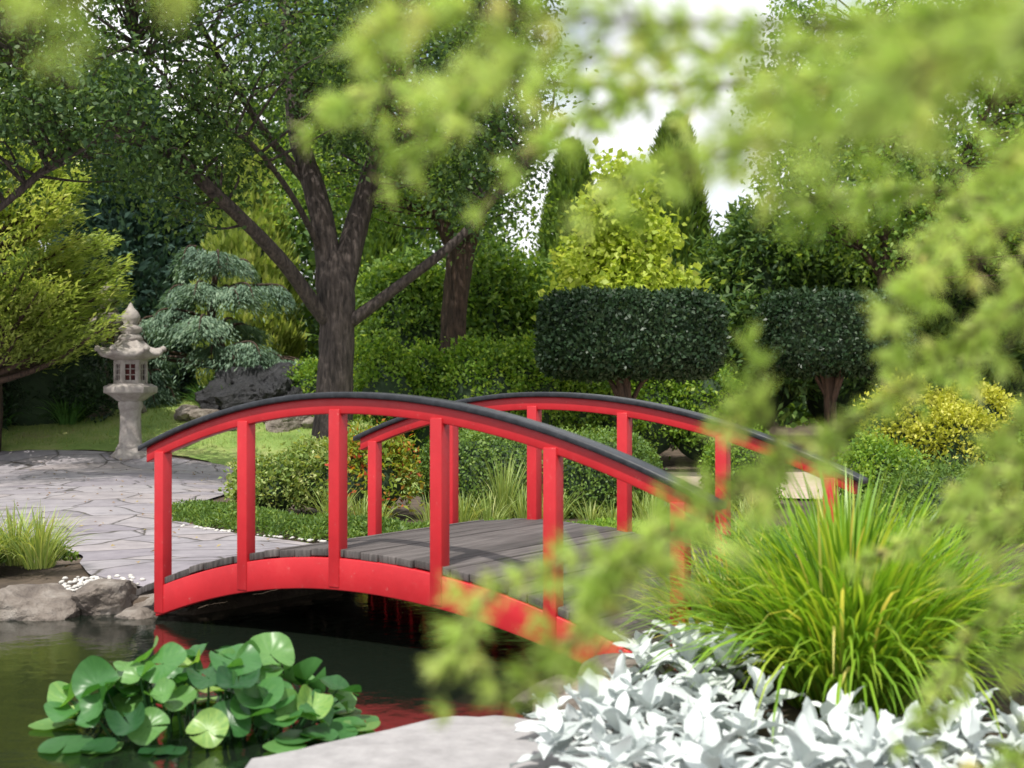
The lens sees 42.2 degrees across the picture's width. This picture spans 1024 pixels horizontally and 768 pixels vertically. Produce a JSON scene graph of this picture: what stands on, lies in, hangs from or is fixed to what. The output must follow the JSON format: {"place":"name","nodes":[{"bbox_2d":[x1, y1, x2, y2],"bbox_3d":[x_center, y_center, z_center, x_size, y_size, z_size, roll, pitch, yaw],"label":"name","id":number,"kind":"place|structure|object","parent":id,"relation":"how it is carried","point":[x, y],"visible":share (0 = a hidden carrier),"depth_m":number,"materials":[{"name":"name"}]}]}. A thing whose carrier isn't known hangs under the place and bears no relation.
{"place":"outdoors","nodes":[
{"label":"outdoors","id":0,"kind":"place"},
{"bbox_2d":[0,450,310,585],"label":"flagstone path","id":1,"kind":"structure","parent":0,"point":[124,522],"depth_m":16.14,"materials":[{"name":"grey stone"}]},
{"bbox_2d":[6,422,290,566],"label":"fallen leaves","id":2,"kind":"object","parent":1,"relation":"on","point":[121,494],"visible":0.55,"depth_m":16.96,"materials":[{"name":"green plant"}]},
{"bbox_2d":[58,524,326,591],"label":"white pebbles","id":3,"kind":"object","parent":1,"relation":"on","point":[82,582],"visible":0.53,"depth_m":9.32,"materials":[{"name":"white stone"}]},
{"bbox_2d":[1,398,428,492],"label":"lawn","id":4,"kind":"structure","parent":0,"point":[216,454],"depth_m":25.78,"materials":[{"name":"green plant"}]},
{"bbox_2d":[86,405,112,417],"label":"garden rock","id":5,"kind":"object","parent":4,"relation":"on","point":[103,409],"visible":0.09,"depth_m":27.00,"materials":[{"name":"grey stone"}]},
{"bbox_2d":[2,375,221,425],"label":"strappy clump","id":6,"kind":"object","parent":4,"relation":"on","point":[69,417],"visible":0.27,"depth_m":26.37,"materials":[{"name":"green plant"}]},
{"bbox_2d":[141,404,146,413],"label":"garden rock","id":7,"kind":"object","parent":4,"relation":"on","point":[143,409],"visible":0.15,"depth_m":27.41,"materials":[{"name":"grey stone"}]},
{"bbox_2d":[106,312,186,409],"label":"weeping blue cedar","id":8,"kind":"object","parent":4,"relation":"on","point":[158,377],"visible":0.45,"depth_m":28.37,"materials":[{"name":"green plant"}]},
{"bbox_2d":[173,404,198,420],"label":"garden rock","id":9,"kind":"object","parent":4,"relation":"on","point":[181,413],"visible":0.67,"depth_m":26.97,"materials":[{"name":"grey stone"}]},
{"bbox_2d":[189,409,219,420],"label":"garden rock","id":10,"kind":"object","parent":4,"relation":"on","point":[195,413],"visible":0.38,"depth_m":26.82,"materials":[{"name":"beige stone"}]},
{"bbox_2d":[111,245,306,390],"bbox_3d":[-6.883,-1.256,29.348,4.990,3.601,4.848,0,0,0],"label":"weeping blue cedar","id":11,"kind":"object","parent":4,"relation":"on","point":[208,326],"visible":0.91,"depth_m":28.64,"materials":[{"name":"green plant"}]},
{"bbox_2d":[194,362,302,409],"bbox_3d":[-5.249,0.355,27.515,1.724,1.630,2.286,0,0,41],"label":"black boulder","id":12,"kind":"object","parent":4,"relation":"on","point":[240,385],"visible":0.38,"depth_m":27.13,"materials":[{"name":"grey stone"}]},
{"bbox_2d":[258,375,303,422],"bbox_3d":[-4.625,0.415,27.312,1.106,1.238,1.358,0,0,0],"label":"black boulder","id":13,"kind":"object","parent":4,"relation":"on","point":[273,386],"visible":0.38,"depth_m":26.91,"materials":[{"name":"grey stone"}]},
{"bbox_2d":[265,415,310,432],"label":"garden rock","id":14,"kind":"object","parent":4,"relation":"on","point":[286,424],"visible":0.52,"depth_m":26.35,"materials":[{"name":"beige stone"}]},
{"bbox_2d":[300,417,313,427],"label":"garden rock","id":15,"kind":"object","parent":4,"relation":"on","point":[307,422],"visible":0.48,"depth_m":26.44,"materials":[{"name":"beige stone"}]},
{"bbox_2d":[283,340,377,418],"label":"box shrub","id":16,"kind":"object","parent":4,"relation":"on","point":[306,373],"visible":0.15,"depth_m":27.06,"materials":[{"name":"green plant"}]},
{"bbox_2d":[239,0,587,355],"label":"shade tree","id":17,"kind":"object","parent":4,"relation":"on","point":[457,281],"visible":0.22,"depth_m":25.76,"materials":[{"name":"green plant"}]},
{"bbox_2d":[0,590,670,767],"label":"pond water","id":18,"kind":"structure","parent":0,"point":[374,647],"depth_m":7.31,"materials":[{"name":"black liquid"}]},
{"bbox_2d":[28,632,379,754],"bbox_3d":[-1.341,1.361,5.828,1.539,0.495,1.016,0,0,0],"label":"water lily plant","id":19,"kind":"object","parent":18,"relation":"in","point":[245,682],"visible":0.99,"depth_m":5.67,"materials":[{"name":"green plant"}]},
{"bbox_2d":[0,451,778,603],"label":"sedge grass","id":20,"kind":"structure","parent":0,"point":[40,554],"depth_m":13.18,"materials":[{"name":"green plant"}]},
{"bbox_2d":[0,0,1006,284],"label":"sky","id":21,"kind":"structure","parent":0,"point":[632,137],"materials":[{"name":"white"}]},
{"bbox_2d":[0,395,1023,767],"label":"ground","id":22,"kind":"structure","parent":0,"point":[20,575],"depth_m":9.72,"materials":[{"name":"soil"}]},
{"bbox_2d":[0,583,80,620],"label":"pond rock","id":23,"kind":"object","parent":22,"relation":"on","point":[39,602],"visible":0.61,"depth_m":8.61,"materials":[{"name":"grey stone"}]},
{"bbox_2d":[0,537,80,565],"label":"groundcover","id":24,"kind":"object","parent":22,"relation":"on","point":[70,554],"visible":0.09,"depth_m":10.49,"materials":[{"name":"green plant"}]},
{"bbox_2d":[2,325,119,430],"bbox_3d":[-10.766,-0.412,26.362,6.180,3.357,3.207,0,0,-17],"label":"dark juniper shrub","id":25,"kind":"object","parent":22,"relation":"on","point":[86,378],"visible":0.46,"depth_m":26.37,"materials":[{"name":"green plant"}]},
{"bbox_2d":[0,135,136,451],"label":"golden juniper tree","id":26,"kind":"object","parent":22,"relation":"on","point":[34,300],"visible":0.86,"depth_m":24.23,"materials":[{"name":"green plant"}]},
{"bbox_2d":[80,286,123,404],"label":"conifer tree","id":27,"kind":"object","parent":22,"relation":"on","point":[115,340],"visible":0.23,"depth_m":28.00,"materials":[{"name":"green plant"}]},
{"bbox_2d":[71,578,137,615],"bbox_3d":[-2.680,1.494,8.906,0.577,0.390,0.395,0,0,-33],"label":"pond rock","id":28,"kind":"object","parent":22,"relation":"on","point":[101,596],"visible":0.73,"depth_m":8.72,"materials":[{"name":"grey stone"}]},
{"bbox_2d":[42,67,209,397],"bbox_3d":[-10.208,-4.212,36.008,6.067,9.209,5.740,0,0,0],"label":"dark spruce","id":29,"kind":"object","parent":22,"relation":"on","point":[147,279],"visible":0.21,"depth_m":34.52,"materials":[{"name":"green plant"}]},
{"bbox_2d":[94,303,166,458],"bbox_3d":[-7.050,-0.023,24.501,1.264,2.968,1.257,0,0,0],"label":"stone lantern","id":30,"kind":"object","parent":22,"relation":"on","point":[130,352],"visible":0.94,"depth_m":24.30,"materials":[{"name":"grey stone"}]},
{"bbox_2d":[114,605,157,619],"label":"pond rock","id":31,"kind":"object","parent":22,"relation":"on","point":[139,612],"visible":0.34,"depth_m":8.62,"materials":[{"name":"grey stone"}]},
{"bbox_2d":[2,267,317,359],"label":"hill shrubbery","id":32,"kind":"object","parent":22,"relation":"on","point":[303,328],"depth_m":45.48,"materials":[{"name":"green plant"}]},
{"bbox_2d":[133,593,190,613],"bbox_3d":[-2.330,1.516,8.995,0.519,0.321,0.612,0,0,0],"label":"pond rock","id":33,"kind":"object","parent":22,"relation":"on","point":[149,601],"visible":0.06,"depth_m":8.82,"materials":[{"name":"grey stone"}]},
{"bbox_2d":[189,131,307,386],"bbox_3d":[-6.587,-2.982,33.054,3.031,6.790,2.918,0,0,0],"label":"golden cypress","id":34,"kind":"object","parent":22,"relation":"on","point":[287,334],"visible":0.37,"depth_m":32.31,"materials":[{"name":"green plant"}]},
{"bbox_2d":[0,0,599,440],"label":"spreading shade tree","id":35,"kind":"object","parent":22,"relation":"on","point":[336,314],"visible":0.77,"depth_m":20.18,"materials":[{"name":"green plant"}]},
{"bbox_2d":[172,498,429,542],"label":"groundcover","id":36,"kind":"object","parent":22,"relation":"on","point":[209,513],"visible":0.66,"depth_m":12.79,"materials":[{"name":"green plant"}]},
{"bbox_2d":[217,415,402,513],"bbox_3d":[-2.276,0.929,15.188,2.138,1.163,1.210,0,0,0],"label":"flowering shrub","id":37,"kind":"object","parent":22,"relation":"on","point":[286,478],"visible":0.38,"depth_m":14.86,"materials":[{"name":"green plant"}]},
{"bbox_2d":[338,178,404,339],"bbox_3d":[-3.473,-2.476,33.002,2.619,5.630,2.552,0,0,0],"label":"cypress tree","id":38,"kind":"object","parent":22,"relation":"on","point":[390,244],"visible":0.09,"depth_m":32.40,"materials":[{"name":"green plant"}]},
{"bbox_2d":[315,415,429,520],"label":"nandina shrub","id":39,"kind":"object","parent":22,"relation":"on","point":[397,459],"visible":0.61,"depth_m":14.30,"materials":[{"name":"green plant"}]},
{"bbox_2d":[245,715,641,767],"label":"stone slab","id":40,"kind":"structure","parent":22,"relation":"on","point":[493,741],"depth_m":5.17,"materials":[{"name":"grey stone"}]},
{"bbox_2d":[354,226,567,353],"bbox_3d":[0.042,-1.240,30.261,8.084,5.521,3.836,0,0,0],"label":"background shrub","id":41,"kind":"object","parent":22,"relation":"on","point":[503,298],"visible":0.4,"depth_m":29.64,"materials":[{"name":"green plant"}]},
{"bbox_2d":[136,392,867,673],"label":"arched bridge","id":42,"kind":"structure","parent":22,"relation":"on","point":[406,565],"depth_m":7.86,"materials":[{"name":"red paint"}]},
{"bbox_2d":[0,0,1023,767],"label":"cedar tree","id":43,"kind":"object","parent":22,"relation":"on","point":[900,70],"visible":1,"depth_m":1.47,"materials":[{"name":"green plant"}]},
{"bbox_2d":[0,0,1023,428],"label":"woodland foliage","id":44,"kind":"object","parent":22,"relation":"on","point":[796,412],"visible":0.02,"depth_m":37.35,"materials":[{"name":"green plant"}]},
{"bbox_2d":[415,424,667,518],"bbox_3d":[0.333,1.090,15.279,2.968,1.316,1.792,0,0,0],"label":"boxwood hedge","id":45,"kind":"object","parent":22,"relation":"on","point":[591,483],"visible":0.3,"depth_m":14.70,"materials":[{"name":"green plant"}]},
{"bbox_2d":[512,675,576,707],"bbox_3d":[0.203,1.497,6.272,0.395,0.186,0.528,0,0,-28],"label":"shore rock","id":46,"kind":"object","parent":22,"relation":"on","point":[522,699],"visible":0.1,"depth_m":6.18,"materials":[{"name":"grey stone"}]},
{"bbox_2d":[353,322,752,460],"bbox_3d":[0.679,0.218,24.537,7.723,2.707,2.592,0,0,-13],"label":"box shrub","id":47,"kind":"object","parent":22,"relation":"on","point":[477,367],"visible":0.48,"depth_m":23.96,"materials":[{"name":"green plant"}]},
{"bbox_2d":[532,694,581,718],"bbox_3d":[0.262,1.502,5.967,0.308,0.184,0.276,0,0,41],"label":"shore rock","id":48,"kind":"object","parent":22,"relation":"on","point":[572,702],"visible":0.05,"depth_m":5.91,"materials":[{"name":"grey stone"}]},
{"bbox_2d":[534,136,596,265],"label":"columnar conifer","id":49,"kind":"object","parent":22,"relation":"on","point":[561,178],"visible":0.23,"depth_m":31.57,"materials":[{"name":"green plant"}]},
{"bbox_2d":[563,678,632,698],"bbox_3d":[0.417,1.463,6.035,0.352,0.257,0.251,0,0,29],"label":"shore rock","id":50,"kind":"object","parent":22,"relation":"on","point":[575,688],"visible":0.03,"depth_m":6.05,"materials":[{"name":"grey stone"}]},
{"bbox_2d":[576,653,675,683],"bbox_3d":[0.557,1.491,6.532,0.609,0.313,0.465,0,0,-28],"label":"shore rock","id":51,"kind":"object","parent":22,"relation":"on","point":[607,661],"visible":0.1,"depth_m":6.44,"materials":[{"name":"grey stone"}]},
{"bbox_2d":[530,137,725,320],"bbox_3d":[2.369,-1.853,26.945,4.004,6.227,3.152,0,0,0],"label":"lime green tree","id":52,"kind":"object","parent":22,"relation":"on","point":[615,259],"visible":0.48,"depth_m":26.30,"materials":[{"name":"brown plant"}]},
{"bbox_2d":[532,284,731,432],"bbox_3d":[1.978,-0.011,21.964,3.296,3.298,1.915,0,0,0],"label":"clipped hedge tree","id":53,"kind":"object","parent":22,"relation":"on","point":[622,338],"visible":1,"depth_m":21.26,"materials":[{"name":"green plant"}]},
{"bbox_2d":[474,516,813,552],"bbox_3d":[1.469,1.383,12.294,4.038,0.254,1.961,0,0,15],"label":"groundcover","id":54,"kind":"object","parent":22,"relation":"on","point":[608,521],"visible":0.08,"depth_m":12.35,"materials":[{"name":"green plant"}]},
{"bbox_2d":[642,110,715,280],"bbox_3d":[3.920,-2.743,32.078,2.259,7.872,2.458,0,0,0],"label":"columnar conifer","id":55,"kind":"object","parent":22,"relation":"on","point":[697,221],"visible":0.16,"depth_m":31.48,"materials":[{"name":"green plant"}]},
{"bbox_2d":[696,422,787,510],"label":"boxwood hedge","id":56,"kind":"object","parent":22,"relation":"on","point":[747,455],"visible":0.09,"depth_m":15.54,"materials":[{"name":"green plant"}]},
{"bbox_2d":[510,617,1023,767],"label":"silver foliage plant","id":57,"kind":"object","parent":22,"relation":"on","point":[709,732],"visible":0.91,"depth_m":4.92,"materials":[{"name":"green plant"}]},
{"bbox_2d":[568,459,1023,745],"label":"ornamental grass clump","id":58,"kind":"object","parent":22,"relation":"on","point":[816,626],"visible":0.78,"depth_m":5.65,"materials":[{"name":"green plant"}]},
{"bbox_2d":[750,285,919,463],"bbox_3d":[5.657,-0.057,23.357,2.834,3.343,1.872,0,0,0],"label":"clipped hedge tree","id":59,"kind":"object","parent":22,"relation":"on","point":[822,333],"visible":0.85,"depth_m":22.69,"materials":[{"name":"green plant"}]},
{"bbox_2d":[684,193,1023,440],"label":"mixed conifer","id":60,"kind":"object","parent":22,"relation":"on","point":[732,254],"visible":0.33,"depth_m":28.66,"materials":[{"name":"green plant"}]},
{"bbox_2d":[726,0,1023,390],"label":"broadleaf tree","id":61,"kind":"object","parent":22,"relation":"on","point":[887,263],"visible":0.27,"depth_m":25.72,"materials":[{"name":"green plant"}]},
{"bbox_2d":[802,445,1023,554],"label":"shrub","id":62,"kind":"object","parent":22,"relation":"on","point":[946,472],"visible":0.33,"depth_m":12.24,"materials":[{"name":"green plant"}]},
{"bbox_2d":[817,403,1023,509],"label":"round shrub","id":63,"kind":"object","parent":22,"relation":"on","point":[868,453],"visible":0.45,"depth_m":14.24,"materials":[{"name":"green plant"}]},
{"bbox_2d":[852,373,1020,477],"bbox_3d":[5.227,0.508,15.912,2.190,1.450,1.744,0,0,0],"label":"golden shrub","id":64,"kind":"object","parent":22,"relation":"on","point":[963,418],"visible":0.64,"depth_m":15.45,"materials":[{"name":"yellow plant"}]},
{"bbox_2d":[972,596,1023,657],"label":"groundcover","id":65,"kind":"object","parent":22,"relation":"on","point":[1010,627],"visible":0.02,"depth_m":7.09,"materials":[{"name":"green plant"}]},
{"bbox_2d":[668,472,840,499],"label":"gravel path","id":66,"kind":"structure","parent":0,"point":[692,477],"depth_m":20.31,"materials":[{"name":"beige gravel"}]},
{"bbox_2d":[993,457,1023,533],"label":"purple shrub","id":67,"kind":"object","parent":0,"point":[1018,490],"visible":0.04,"depth_m":12.63,"materials":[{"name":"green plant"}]}
]}

